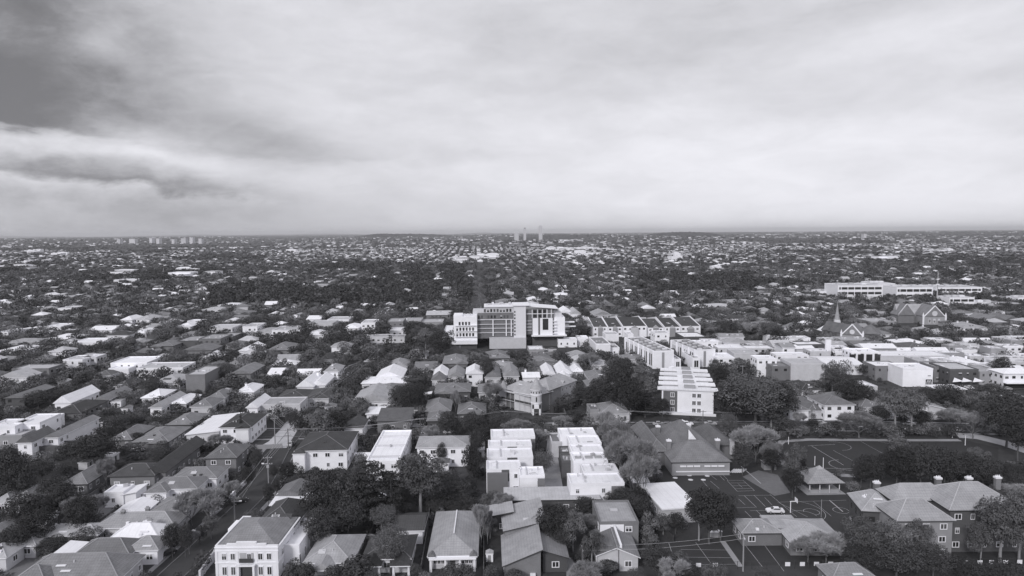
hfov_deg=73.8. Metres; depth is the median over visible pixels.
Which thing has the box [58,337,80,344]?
house
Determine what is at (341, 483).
gum tree
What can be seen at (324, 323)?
house
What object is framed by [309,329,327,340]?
house
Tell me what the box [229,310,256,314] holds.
house
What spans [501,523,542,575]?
house
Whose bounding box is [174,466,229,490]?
house
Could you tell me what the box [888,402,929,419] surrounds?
house
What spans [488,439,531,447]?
townhouse
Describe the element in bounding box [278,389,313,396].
house
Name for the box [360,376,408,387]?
house
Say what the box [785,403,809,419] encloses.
house
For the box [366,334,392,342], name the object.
house
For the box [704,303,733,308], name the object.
house
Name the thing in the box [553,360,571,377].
house
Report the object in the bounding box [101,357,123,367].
house
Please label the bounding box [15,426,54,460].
house
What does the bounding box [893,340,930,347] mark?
house
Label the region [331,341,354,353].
house
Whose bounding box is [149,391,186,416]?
house
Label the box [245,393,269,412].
house
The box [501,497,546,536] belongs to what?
house
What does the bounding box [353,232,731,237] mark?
hills
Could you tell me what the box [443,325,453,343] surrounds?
warehouse
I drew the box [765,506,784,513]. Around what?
parked car
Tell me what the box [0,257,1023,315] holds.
wooded suburb
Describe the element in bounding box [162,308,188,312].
house
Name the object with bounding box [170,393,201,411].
house
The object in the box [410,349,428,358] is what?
house
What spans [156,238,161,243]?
apartment block
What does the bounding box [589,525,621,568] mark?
house
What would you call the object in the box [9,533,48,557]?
house
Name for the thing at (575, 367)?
house
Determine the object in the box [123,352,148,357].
house
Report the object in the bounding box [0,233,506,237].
hills
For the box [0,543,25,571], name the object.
house
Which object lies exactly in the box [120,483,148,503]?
house
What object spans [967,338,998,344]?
house
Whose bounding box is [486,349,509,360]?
house
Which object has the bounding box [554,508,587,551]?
gum tree
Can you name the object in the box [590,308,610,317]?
house
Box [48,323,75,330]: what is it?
house
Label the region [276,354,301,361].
house
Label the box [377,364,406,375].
house
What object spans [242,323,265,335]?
house
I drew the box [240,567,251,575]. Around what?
door
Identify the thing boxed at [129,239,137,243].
apartment block
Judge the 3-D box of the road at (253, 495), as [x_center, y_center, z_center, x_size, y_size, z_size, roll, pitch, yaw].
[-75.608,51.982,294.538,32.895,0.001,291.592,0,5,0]
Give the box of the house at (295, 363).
[272,358,299,367]
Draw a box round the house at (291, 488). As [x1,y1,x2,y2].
[273,478,310,497]
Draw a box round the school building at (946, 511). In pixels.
[847,475,1019,558]
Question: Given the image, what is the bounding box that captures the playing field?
[779,439,997,473]
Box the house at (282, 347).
[267,341,298,354]
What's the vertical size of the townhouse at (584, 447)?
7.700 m
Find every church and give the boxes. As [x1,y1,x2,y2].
[821,301,880,337]
[890,302,946,324]
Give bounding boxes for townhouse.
[366,430,411,480]
[486,460,520,494]
[487,447,532,465]
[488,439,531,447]
[491,428,534,456]
[518,466,544,486]
[557,427,596,445]
[567,435,601,447]
[567,472,624,499]
[569,444,603,453]
[570,451,607,472]
[580,463,618,472]
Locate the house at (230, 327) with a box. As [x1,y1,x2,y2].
[207,324,241,333]
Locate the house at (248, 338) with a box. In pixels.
[239,336,258,340]
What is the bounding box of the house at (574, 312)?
[569,307,580,316]
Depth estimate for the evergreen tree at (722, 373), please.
328.79 m
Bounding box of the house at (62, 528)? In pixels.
[47,522,105,547]
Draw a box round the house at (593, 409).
[586,403,598,420]
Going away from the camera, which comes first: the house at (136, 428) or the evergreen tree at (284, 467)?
the evergreen tree at (284, 467)
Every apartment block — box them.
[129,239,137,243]
[149,238,154,243]
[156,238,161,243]
[181,238,187,243]
[189,237,194,243]
[198,238,203,243]
[589,337,610,354]
[602,331,618,343]
[610,344,619,354]
[624,331,633,337]
[624,336,673,368]
[650,330,668,344]
[657,366,717,416]
[670,339,715,366]
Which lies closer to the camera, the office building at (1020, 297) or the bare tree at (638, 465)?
the bare tree at (638, 465)
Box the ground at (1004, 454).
[0,230,1023,575]
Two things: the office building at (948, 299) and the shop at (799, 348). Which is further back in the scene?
the office building at (948, 299)
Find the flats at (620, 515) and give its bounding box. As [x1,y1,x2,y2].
[592,500,638,548]
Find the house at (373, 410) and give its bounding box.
[365,406,386,420]
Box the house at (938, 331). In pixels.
[924,328,946,335]
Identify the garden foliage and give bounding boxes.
[0,302,1023,575]
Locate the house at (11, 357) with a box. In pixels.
[6,355,21,362]
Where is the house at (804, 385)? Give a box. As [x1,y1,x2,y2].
[785,379,820,395]
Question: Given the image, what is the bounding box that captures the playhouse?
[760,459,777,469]
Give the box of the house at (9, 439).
[0,429,34,448]
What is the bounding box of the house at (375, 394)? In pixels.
[355,383,393,408]
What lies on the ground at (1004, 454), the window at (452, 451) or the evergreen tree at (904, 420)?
the evergreen tree at (904, 420)
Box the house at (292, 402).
[250,397,307,416]
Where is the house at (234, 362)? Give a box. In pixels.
[229,358,250,367]
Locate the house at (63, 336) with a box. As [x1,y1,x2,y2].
[50,333,87,342]
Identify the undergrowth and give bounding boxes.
[0,326,1022,575]
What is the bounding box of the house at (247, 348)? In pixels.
[239,341,265,353]
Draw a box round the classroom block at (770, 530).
[732,515,846,555]
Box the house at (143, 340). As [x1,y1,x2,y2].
[136,336,151,342]
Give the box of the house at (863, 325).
[851,323,867,327]
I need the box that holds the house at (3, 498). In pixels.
[0,491,21,509]
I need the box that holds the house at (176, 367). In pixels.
[136,362,195,377]
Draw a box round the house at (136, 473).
[107,463,158,488]
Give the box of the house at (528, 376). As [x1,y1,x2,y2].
[521,368,540,381]
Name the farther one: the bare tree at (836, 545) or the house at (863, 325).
the house at (863, 325)
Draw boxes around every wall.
[198,549,214,575]
[210,480,246,514]
[255,443,281,448]
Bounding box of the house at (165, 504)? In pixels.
[151,496,199,520]
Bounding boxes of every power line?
[582,534,738,545]
[626,538,743,549]
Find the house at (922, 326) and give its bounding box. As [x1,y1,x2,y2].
[910,324,929,330]
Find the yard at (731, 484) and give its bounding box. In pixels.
[652,465,1023,567]
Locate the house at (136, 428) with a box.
[111,424,154,448]
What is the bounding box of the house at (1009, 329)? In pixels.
[990,325,1019,333]
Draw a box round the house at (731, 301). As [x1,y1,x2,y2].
[726,299,752,304]
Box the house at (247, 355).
[229,354,261,361]
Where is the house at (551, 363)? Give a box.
[533,359,555,371]
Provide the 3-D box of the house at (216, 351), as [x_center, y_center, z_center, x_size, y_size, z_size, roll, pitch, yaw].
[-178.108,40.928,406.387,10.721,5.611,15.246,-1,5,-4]
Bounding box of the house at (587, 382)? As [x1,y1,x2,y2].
[582,378,597,386]
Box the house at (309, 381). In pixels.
[296,371,321,388]
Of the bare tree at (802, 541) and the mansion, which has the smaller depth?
the bare tree at (802, 541)
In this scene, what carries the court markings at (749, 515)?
on the yard at (731, 484)
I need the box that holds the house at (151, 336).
[143,332,164,339]
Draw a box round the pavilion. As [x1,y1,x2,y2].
[796,465,845,494]
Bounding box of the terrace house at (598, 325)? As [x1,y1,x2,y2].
[584,317,606,336]
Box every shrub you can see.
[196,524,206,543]
[272,480,279,492]
[282,557,300,575]
[295,562,317,575]
[296,465,307,478]
[310,466,319,473]
[323,564,344,575]
[334,554,374,575]
[410,562,422,575]
[434,562,462,575]
[455,564,474,575]
[483,564,498,575]
[505,568,522,575]
[599,559,618,575]
[630,474,649,489]
[638,545,653,561]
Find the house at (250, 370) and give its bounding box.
[230,362,264,385]
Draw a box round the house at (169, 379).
[161,373,185,388]
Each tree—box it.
[0,339,9,347]
[0,444,28,490]
[0,461,38,493]
[0,491,51,522]
[0,523,32,545]
[15,508,61,537]
[20,390,54,407]
[28,460,55,480]
[30,493,59,512]
[33,477,72,509]
[33,533,70,553]
[40,481,83,514]
[51,387,76,396]
[54,441,78,463]
[58,496,76,513]
[61,493,97,528]
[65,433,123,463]
[67,526,107,540]
[85,494,109,513]
[92,425,119,436]
[95,457,115,485]
[99,414,130,426]
[114,461,133,470]
[117,335,141,353]
[130,432,143,439]
[138,377,165,390]
[145,447,170,460]
[160,522,180,557]
[163,349,192,361]
[171,487,201,525]
[175,522,193,557]
[177,529,200,553]
[187,487,229,522]
[192,393,199,404]
[200,443,210,452]
[201,514,220,538]
[203,433,233,447]
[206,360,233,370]
[217,362,236,377]
[220,490,232,515]
[223,480,242,495]
[239,508,264,519]
[240,466,255,489]
[249,449,262,471]
[262,482,274,505]
[269,465,278,476]
[277,462,298,480]
[283,410,295,426]
[288,409,314,436]
[297,469,342,517]
[300,408,340,433]
[300,506,339,541]
[302,407,317,428]
[306,355,326,368]
[325,467,358,531]
[325,468,350,483]
[326,410,347,430]
[327,496,367,533]
[329,403,352,413]
[331,460,397,526]
[342,410,356,423]
[349,400,370,414]
[349,466,363,477]
[363,571,384,575]
[367,503,399,531]
[369,522,409,573]
[373,471,412,522]
[384,498,407,513]
[387,385,410,401]
[392,487,412,501]
[394,449,447,511]
[398,383,420,406]
[401,374,423,385]
[402,320,428,333]
[402,453,419,462]
[408,325,424,339]
[413,327,437,348]
[414,381,427,400]
[422,424,438,435]
[425,330,455,354]
[434,442,446,456]
[437,411,460,435]
[437,475,471,498]
[450,389,460,413]
[451,423,467,434]
[461,410,481,431]
[461,441,482,487]
[468,429,484,449]
[470,300,480,308]
[472,503,489,547]
[475,424,493,447]
[477,298,484,307]
[477,411,488,427]
[479,357,495,373]
[481,382,502,402]
[481,490,499,505]
[482,516,497,538]
[485,423,501,433]
[487,413,508,426]
[490,492,514,503]
[504,418,530,428]
[521,421,541,429]
[533,450,554,470]
[534,428,553,448]
[536,502,567,536]
[550,526,574,547]
[552,415,574,427]
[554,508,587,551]
[564,410,586,426]
[567,559,603,575]
[569,325,588,334]
[571,384,585,398]
[573,318,591,334]
[573,496,595,513]
[575,511,597,535]
[579,351,600,364]
[579,530,605,561]
[582,385,600,403]
[588,376,608,402]
[595,410,614,434]
[596,367,629,404]
[596,416,633,457]
[600,432,660,488]
[601,428,631,467]
[603,492,616,499]
[606,357,634,382]
[612,486,635,501]
[616,377,645,420]
[618,455,644,490]
[624,451,660,487]
[627,566,645,575]
[630,360,653,384]
[630,494,653,521]
[633,486,650,503]
[635,392,659,416]
[640,376,659,406]
[641,546,677,575]
[645,471,662,482]
[652,513,673,534]
[655,398,669,416]
[657,557,691,575]
[665,550,693,575]
[667,512,685,533]
[683,565,704,575]
[684,485,734,543]
[684,496,712,540]
[700,561,727,575]
[704,491,739,540]
[706,327,724,332]
[707,359,723,383]
[713,366,730,379]
[713,393,732,413]
[714,371,788,424]
[717,318,739,332]
[718,412,738,431]
[719,384,756,427]
[726,375,743,383]
[728,423,780,463]
[731,443,753,474]
[738,325,757,335]
[740,321,761,331]
[751,566,776,575]
[755,383,800,422]
[757,319,777,335]
[757,402,788,427]
[758,439,782,456]
[760,448,782,473]
[770,330,790,335]
[774,322,783,331]
[776,382,793,394]
[780,467,804,497]
[782,441,808,491]
[786,419,804,428]
[788,534,825,561]
[792,412,807,421]
[796,458,807,470]
[805,419,819,426]
[805,530,846,562]
[818,359,843,391]
[829,372,858,392]
[831,377,872,399]
[835,411,885,437]
[840,514,889,559]
[840,544,884,574]
[850,457,870,486]
[854,385,877,399]
[857,454,888,487]
[867,539,928,575]
[868,404,890,421]
[871,517,918,568]
[875,387,921,430]
[876,444,920,482]
[885,388,900,396]
[896,387,931,430]
[896,415,909,426]
[902,442,943,481]
[904,517,937,549]
[913,387,941,402]
[913,410,931,424]
[914,541,957,575]
[927,445,966,482]
[933,382,966,407]
[935,407,967,423]
[944,555,977,575]
[945,451,981,480]
[951,411,995,438]
[958,559,998,575]
[964,521,995,565]
[965,454,1004,483]
[966,446,990,465]
[973,493,1023,562]
[976,387,1023,447]
[979,382,1008,393]
[980,556,1023,575]
[988,357,1014,367]
[989,483,1008,495]
[997,410,1023,460]
[998,461,1023,478]
[1001,471,1023,497]
[1001,483,1023,494]
[1004,486,1023,559]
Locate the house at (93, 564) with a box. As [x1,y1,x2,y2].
[18,552,145,575]
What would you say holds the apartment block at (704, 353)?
on the ground at (1004, 454)
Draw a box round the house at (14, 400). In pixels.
[3,384,54,410]
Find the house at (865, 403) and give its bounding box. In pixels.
[849,397,874,412]
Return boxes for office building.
[812,289,825,293]
[824,282,882,297]
[861,281,894,284]
[883,284,932,296]
[921,284,981,293]
[937,295,974,304]
[974,300,998,304]
[1006,295,1023,302]
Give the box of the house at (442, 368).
[433,364,448,381]
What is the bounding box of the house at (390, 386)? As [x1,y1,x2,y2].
[385,383,404,401]
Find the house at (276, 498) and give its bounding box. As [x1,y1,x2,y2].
[269,493,306,505]
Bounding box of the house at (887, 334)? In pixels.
[879,330,896,337]
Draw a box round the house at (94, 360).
[81,354,106,364]
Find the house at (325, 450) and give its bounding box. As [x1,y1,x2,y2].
[292,431,358,472]
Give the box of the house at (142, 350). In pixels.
[136,346,163,354]
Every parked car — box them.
[163,548,177,558]
[230,497,248,504]
[286,441,293,446]
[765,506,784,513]
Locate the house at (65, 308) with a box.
[58,306,81,310]
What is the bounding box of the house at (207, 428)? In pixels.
[185,412,243,442]
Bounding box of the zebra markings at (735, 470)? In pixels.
[730,469,746,472]
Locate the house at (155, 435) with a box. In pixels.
[132,426,190,450]
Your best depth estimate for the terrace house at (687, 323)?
490.89 m
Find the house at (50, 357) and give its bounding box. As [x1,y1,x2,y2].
[35,354,56,362]
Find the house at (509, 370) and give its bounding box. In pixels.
[502,362,519,383]
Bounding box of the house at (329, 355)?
[320,352,338,359]
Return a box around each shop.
[675,332,705,339]
[693,340,717,346]
[699,339,721,343]
[713,345,745,352]
[713,353,734,367]
[715,333,744,339]
[720,336,748,345]
[727,349,758,363]
[743,343,765,345]
[743,345,772,354]
[745,340,766,344]
[750,355,776,376]
[763,334,776,340]
[765,340,792,351]
[766,361,789,379]
[770,352,808,360]
[774,342,795,351]
[778,336,807,340]
[780,358,825,380]
[793,344,813,351]
[803,348,830,355]
[809,356,862,374]
[816,337,838,340]
[817,341,846,345]
[831,336,868,341]
[831,345,848,348]
[831,349,841,355]
[842,348,880,362]
[855,343,897,350]
[862,361,892,380]
[879,351,949,362]
[888,363,932,386]
[896,347,910,350]
[904,357,935,362]
[910,347,948,351]
[919,361,938,381]
[923,337,952,345]
[929,357,953,361]
[929,362,981,385]
[938,350,963,357]
[941,343,966,350]
[943,360,967,364]
[950,354,977,364]
[955,348,977,352]
[957,343,978,353]
[961,338,993,341]
[964,353,983,360]
[967,365,990,384]
[974,362,1000,367]
[979,345,1006,353]
[984,355,1023,361]
[986,359,1023,366]
[988,368,1023,388]
[991,336,1015,343]
[994,344,1022,352]
[1000,335,1023,338]
[1004,339,1022,345]
[1005,353,1023,356]
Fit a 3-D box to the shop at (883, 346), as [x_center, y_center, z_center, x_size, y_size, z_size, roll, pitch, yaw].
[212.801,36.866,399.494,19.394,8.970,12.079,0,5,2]
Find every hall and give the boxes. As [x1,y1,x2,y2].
[631,419,735,475]
[789,341,824,348]
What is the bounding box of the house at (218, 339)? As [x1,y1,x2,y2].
[198,334,232,344]
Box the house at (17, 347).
[0,345,42,355]
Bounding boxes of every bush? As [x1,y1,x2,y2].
[638,524,659,544]
[639,511,659,532]
[887,431,910,450]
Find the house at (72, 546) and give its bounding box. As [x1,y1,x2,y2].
[54,540,87,552]
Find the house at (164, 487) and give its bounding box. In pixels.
[143,476,208,503]
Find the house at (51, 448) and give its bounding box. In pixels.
[39,440,74,456]
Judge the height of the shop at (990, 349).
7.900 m
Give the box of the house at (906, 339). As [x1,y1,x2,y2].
[887,336,926,344]
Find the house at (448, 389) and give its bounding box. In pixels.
[434,382,471,401]
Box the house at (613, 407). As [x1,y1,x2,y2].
[596,400,630,421]
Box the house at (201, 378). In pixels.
[185,366,222,393]
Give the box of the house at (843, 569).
[815,562,874,575]
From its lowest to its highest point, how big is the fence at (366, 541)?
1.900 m
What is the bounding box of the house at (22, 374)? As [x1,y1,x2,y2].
[0,367,41,388]
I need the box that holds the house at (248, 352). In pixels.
[239,350,266,355]
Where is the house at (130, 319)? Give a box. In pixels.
[121,314,142,323]
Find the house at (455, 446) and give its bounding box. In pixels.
[415,435,470,471]
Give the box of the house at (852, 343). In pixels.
[844,341,881,347]
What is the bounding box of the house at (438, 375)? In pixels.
[431,371,445,386]
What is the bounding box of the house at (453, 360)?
[442,353,468,372]
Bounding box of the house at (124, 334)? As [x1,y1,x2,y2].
[106,330,135,338]
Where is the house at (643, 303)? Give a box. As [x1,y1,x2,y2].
[637,302,652,306]
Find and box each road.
[159,353,401,575]
[259,423,1008,436]
[600,562,1023,575]
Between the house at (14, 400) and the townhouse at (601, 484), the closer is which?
the townhouse at (601, 484)
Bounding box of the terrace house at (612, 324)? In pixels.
[602,317,621,336]
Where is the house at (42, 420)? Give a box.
[14,413,61,430]
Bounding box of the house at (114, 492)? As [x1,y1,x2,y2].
[104,483,134,507]
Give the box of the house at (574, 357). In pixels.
[571,354,582,364]
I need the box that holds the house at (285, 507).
[262,497,311,527]
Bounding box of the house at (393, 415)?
[376,407,414,432]
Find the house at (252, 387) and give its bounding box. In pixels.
[237,382,263,401]
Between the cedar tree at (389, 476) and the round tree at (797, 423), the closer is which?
the cedar tree at (389, 476)
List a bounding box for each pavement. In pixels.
[144,356,378,575]
[196,361,381,575]
[256,430,1005,439]
[266,420,974,428]
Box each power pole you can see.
[229,496,241,521]
[262,456,271,482]
[272,417,277,442]
[742,535,744,571]
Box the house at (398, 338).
[392,334,406,342]
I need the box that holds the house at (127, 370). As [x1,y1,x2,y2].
[108,365,135,377]
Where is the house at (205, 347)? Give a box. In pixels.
[182,343,222,358]
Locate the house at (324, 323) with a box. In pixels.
[308,320,337,329]
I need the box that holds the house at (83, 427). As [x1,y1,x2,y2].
[44,415,100,444]
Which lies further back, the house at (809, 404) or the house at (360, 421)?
the house at (809, 404)
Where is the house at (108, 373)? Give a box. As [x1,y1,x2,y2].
[93,369,119,381]
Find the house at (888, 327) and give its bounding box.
[878,326,899,331]
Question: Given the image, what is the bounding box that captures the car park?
[263,422,296,447]
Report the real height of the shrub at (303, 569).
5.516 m
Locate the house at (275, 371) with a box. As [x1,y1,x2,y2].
[267,368,288,377]
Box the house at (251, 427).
[218,413,267,443]
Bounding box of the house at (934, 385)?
[925,384,967,393]
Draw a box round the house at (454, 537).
[427,510,479,571]
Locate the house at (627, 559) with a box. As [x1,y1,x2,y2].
[610,527,640,570]
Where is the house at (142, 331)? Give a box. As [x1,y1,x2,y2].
[136,328,154,336]
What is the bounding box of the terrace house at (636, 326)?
[610,316,646,336]
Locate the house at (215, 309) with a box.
[202,306,228,311]
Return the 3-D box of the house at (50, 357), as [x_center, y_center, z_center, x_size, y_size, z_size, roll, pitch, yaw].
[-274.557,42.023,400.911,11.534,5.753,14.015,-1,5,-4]
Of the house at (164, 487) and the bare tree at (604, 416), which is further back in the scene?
the bare tree at (604, 416)
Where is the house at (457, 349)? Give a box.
[443,346,468,354]
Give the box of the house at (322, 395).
[307,387,337,406]
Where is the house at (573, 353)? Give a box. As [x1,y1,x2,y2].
[565,350,584,358]
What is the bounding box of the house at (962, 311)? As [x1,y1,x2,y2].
[948,310,974,315]
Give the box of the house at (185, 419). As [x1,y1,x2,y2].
[165,412,209,430]
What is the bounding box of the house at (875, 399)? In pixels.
[869,397,900,418]
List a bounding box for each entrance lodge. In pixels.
[674,355,680,366]
[682,351,699,368]
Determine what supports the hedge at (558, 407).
on the ground at (1004, 454)
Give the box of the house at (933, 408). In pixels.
[907,396,945,419]
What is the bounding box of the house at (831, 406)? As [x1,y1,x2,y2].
[806,393,856,419]
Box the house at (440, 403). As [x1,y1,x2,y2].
[424,397,452,417]
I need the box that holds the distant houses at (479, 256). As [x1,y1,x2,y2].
[0,231,1023,333]
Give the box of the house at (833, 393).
[820,391,849,400]
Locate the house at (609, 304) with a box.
[600,300,614,306]
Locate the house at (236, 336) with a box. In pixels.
[225,332,243,341]
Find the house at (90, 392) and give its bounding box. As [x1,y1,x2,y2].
[53,385,99,409]
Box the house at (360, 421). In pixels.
[343,415,368,438]
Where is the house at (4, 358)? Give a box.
[0,355,8,360]
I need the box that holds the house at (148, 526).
[111,517,169,537]
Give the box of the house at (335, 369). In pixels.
[323,363,344,382]
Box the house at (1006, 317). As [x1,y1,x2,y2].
[989,312,1015,322]
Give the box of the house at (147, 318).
[135,314,162,326]
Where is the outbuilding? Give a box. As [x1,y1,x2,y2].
[393,512,428,543]
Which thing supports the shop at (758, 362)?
on the ground at (1004, 454)
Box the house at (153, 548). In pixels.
[132,535,169,564]
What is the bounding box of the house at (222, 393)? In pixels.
[210,388,234,405]
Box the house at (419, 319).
[405,317,422,325]
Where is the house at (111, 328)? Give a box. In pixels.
[89,325,124,335]
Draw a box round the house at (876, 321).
[856,318,893,326]
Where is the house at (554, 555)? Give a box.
[539,528,569,571]
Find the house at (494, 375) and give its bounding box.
[484,364,500,382]
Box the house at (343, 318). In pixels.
[327,316,352,323]
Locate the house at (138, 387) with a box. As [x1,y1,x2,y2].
[136,382,157,394]
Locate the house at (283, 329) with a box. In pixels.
[272,326,302,334]
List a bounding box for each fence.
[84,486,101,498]
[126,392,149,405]
[358,518,377,559]
[419,508,429,574]
[482,523,483,573]
[485,510,492,543]
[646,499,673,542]
[689,558,1019,568]
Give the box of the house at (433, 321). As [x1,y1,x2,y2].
[422,319,443,327]
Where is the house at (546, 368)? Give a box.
[540,362,555,377]
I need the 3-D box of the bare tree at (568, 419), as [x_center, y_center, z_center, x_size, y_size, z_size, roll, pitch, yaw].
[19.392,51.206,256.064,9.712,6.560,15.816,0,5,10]
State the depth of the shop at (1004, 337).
434.05 m
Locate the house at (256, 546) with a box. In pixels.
[214,516,317,575]
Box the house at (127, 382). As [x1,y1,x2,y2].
[113,377,144,388]
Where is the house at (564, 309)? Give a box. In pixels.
[557,306,569,314]
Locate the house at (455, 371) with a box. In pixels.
[448,365,464,382]
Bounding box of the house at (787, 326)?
[782,323,809,331]
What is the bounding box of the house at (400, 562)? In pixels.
[361,534,417,575]
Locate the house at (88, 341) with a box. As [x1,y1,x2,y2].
[69,337,115,348]
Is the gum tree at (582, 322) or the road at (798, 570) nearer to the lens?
the road at (798, 570)
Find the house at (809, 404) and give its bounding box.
[794,396,821,418]
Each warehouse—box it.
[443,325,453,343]
[557,337,576,347]
[576,335,588,345]
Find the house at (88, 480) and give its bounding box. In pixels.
[67,464,113,493]
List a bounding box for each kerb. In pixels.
[157,353,397,575]
[184,354,404,575]
[265,422,986,430]
[277,428,993,436]
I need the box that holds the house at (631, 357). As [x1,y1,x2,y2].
[618,354,641,364]
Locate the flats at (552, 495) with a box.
[504,486,600,513]
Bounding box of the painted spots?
[673,475,708,480]
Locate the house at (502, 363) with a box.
[493,359,512,372]
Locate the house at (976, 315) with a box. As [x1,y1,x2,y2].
[967,312,1004,321]
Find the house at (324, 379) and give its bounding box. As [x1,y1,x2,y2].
[314,372,334,387]
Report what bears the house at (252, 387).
on the ground at (1004, 454)
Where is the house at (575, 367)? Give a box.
[567,362,582,378]
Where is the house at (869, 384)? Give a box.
[858,380,877,392]
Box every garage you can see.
[549,433,561,456]
[559,446,568,464]
[559,454,570,477]
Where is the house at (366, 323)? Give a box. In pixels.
[361,319,378,332]
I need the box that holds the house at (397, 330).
[387,327,405,333]
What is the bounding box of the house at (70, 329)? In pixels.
[60,327,82,333]
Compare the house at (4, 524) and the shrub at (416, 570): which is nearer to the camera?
the shrub at (416, 570)
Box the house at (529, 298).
[526,296,539,301]
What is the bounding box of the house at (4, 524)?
[0,515,24,536]
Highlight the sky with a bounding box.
[0,0,1023,236]
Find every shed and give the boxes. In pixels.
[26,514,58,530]
[78,458,92,469]
[103,452,119,460]
[110,398,125,407]
[121,405,132,413]
[324,403,336,409]
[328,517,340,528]
[354,452,369,462]
[478,446,484,454]
[485,549,493,561]
[640,482,694,523]
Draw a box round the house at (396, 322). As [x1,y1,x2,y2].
[388,318,405,326]
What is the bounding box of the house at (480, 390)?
[477,383,500,399]
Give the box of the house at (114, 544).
[77,537,139,552]
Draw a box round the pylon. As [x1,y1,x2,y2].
[825,339,830,350]
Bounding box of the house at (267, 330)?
[255,327,276,338]
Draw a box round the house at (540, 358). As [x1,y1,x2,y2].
[528,356,558,362]
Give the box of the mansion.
[499,373,576,414]
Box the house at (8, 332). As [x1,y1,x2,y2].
[1,328,26,339]
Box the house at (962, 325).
[944,320,987,332]
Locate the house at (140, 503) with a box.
[114,496,158,512]
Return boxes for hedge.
[425,497,476,513]
[549,398,583,412]
[788,431,954,435]
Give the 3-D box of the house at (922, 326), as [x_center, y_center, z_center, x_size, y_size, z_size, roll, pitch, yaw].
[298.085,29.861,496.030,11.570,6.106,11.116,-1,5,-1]
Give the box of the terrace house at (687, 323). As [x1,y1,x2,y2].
[662,316,700,333]
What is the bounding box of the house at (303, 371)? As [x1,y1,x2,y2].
[296,368,323,380]
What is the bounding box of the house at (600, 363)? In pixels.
[587,359,609,370]
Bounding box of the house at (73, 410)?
[51,399,108,420]
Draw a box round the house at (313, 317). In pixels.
[306,315,325,322]
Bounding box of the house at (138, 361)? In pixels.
[110,356,162,367]
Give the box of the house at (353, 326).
[346,323,360,333]
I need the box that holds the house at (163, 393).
[140,388,176,405]
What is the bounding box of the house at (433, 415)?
[426,410,449,430]
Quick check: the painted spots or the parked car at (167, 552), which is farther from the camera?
the painted spots
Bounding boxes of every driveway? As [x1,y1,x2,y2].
[544,439,561,486]
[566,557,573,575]
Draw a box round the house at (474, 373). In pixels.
[465,363,483,386]
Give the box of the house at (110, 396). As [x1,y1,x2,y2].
[95,385,132,406]
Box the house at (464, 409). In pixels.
[457,401,485,421]
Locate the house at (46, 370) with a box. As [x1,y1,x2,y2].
[12,364,63,378]
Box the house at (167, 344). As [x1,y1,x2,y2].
[150,339,181,352]
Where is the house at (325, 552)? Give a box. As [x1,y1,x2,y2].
[302,534,365,575]
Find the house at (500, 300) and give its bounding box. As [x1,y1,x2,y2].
[495,298,514,302]
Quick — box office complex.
[452,302,575,348]
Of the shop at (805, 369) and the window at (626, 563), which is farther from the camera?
the shop at (805, 369)
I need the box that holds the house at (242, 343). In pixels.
[225,340,248,349]
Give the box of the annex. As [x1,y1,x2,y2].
[527,345,543,355]
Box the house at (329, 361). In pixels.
[313,359,338,367]
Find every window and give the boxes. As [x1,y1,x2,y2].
[12,553,17,561]
[24,548,30,553]
[146,554,152,559]
[221,553,226,560]
[222,566,227,575]
[225,460,230,464]
[230,553,235,560]
[231,566,235,575]
[257,553,262,559]
[258,566,263,575]
[266,553,271,559]
[267,566,271,575]
[338,452,343,456]
[383,562,389,567]
[450,449,455,453]
[552,561,558,567]
[624,561,631,566]
[625,526,631,531]
[694,360,698,367]
[748,536,755,541]
[938,536,945,541]
[940,523,947,529]
[952,541,958,547]
[954,514,961,519]
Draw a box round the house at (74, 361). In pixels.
[63,355,96,368]
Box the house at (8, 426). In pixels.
[0,418,33,434]
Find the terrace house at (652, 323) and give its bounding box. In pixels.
[642,318,662,336]
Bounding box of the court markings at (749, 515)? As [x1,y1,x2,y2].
[669,444,877,570]
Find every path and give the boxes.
[720,541,741,566]
[778,438,960,476]
[955,432,1023,452]
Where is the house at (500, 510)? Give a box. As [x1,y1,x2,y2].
[489,501,513,535]
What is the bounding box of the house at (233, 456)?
[203,443,251,476]
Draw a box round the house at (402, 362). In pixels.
[390,357,409,369]
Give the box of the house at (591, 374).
[583,369,605,379]
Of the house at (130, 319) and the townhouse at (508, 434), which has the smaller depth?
the townhouse at (508, 434)
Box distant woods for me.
[0,230,1023,271]
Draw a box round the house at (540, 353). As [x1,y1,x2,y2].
[531,351,552,356]
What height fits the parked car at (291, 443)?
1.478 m
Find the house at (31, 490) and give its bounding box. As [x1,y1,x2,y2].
[12,484,55,500]
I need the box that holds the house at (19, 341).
[3,338,48,346]
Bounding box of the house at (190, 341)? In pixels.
[177,336,204,347]
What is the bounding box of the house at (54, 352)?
[48,346,77,356]
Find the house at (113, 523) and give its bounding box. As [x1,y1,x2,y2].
[97,506,189,537]
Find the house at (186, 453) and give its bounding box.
[148,435,206,479]
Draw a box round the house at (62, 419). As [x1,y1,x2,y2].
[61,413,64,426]
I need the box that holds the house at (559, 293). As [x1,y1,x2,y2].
[553,292,567,297]
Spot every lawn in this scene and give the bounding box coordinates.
[31,457,68,484]
[743,470,789,495]
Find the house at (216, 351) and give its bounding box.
[199,350,225,358]
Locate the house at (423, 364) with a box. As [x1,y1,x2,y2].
[414,361,438,374]
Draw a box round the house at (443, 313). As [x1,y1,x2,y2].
[426,310,451,318]
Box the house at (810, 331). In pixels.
[797,330,825,338]
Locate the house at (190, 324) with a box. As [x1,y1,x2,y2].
[180,321,202,328]
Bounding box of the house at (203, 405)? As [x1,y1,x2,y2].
[189,396,224,414]
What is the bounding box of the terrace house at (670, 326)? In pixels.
[647,317,679,336]

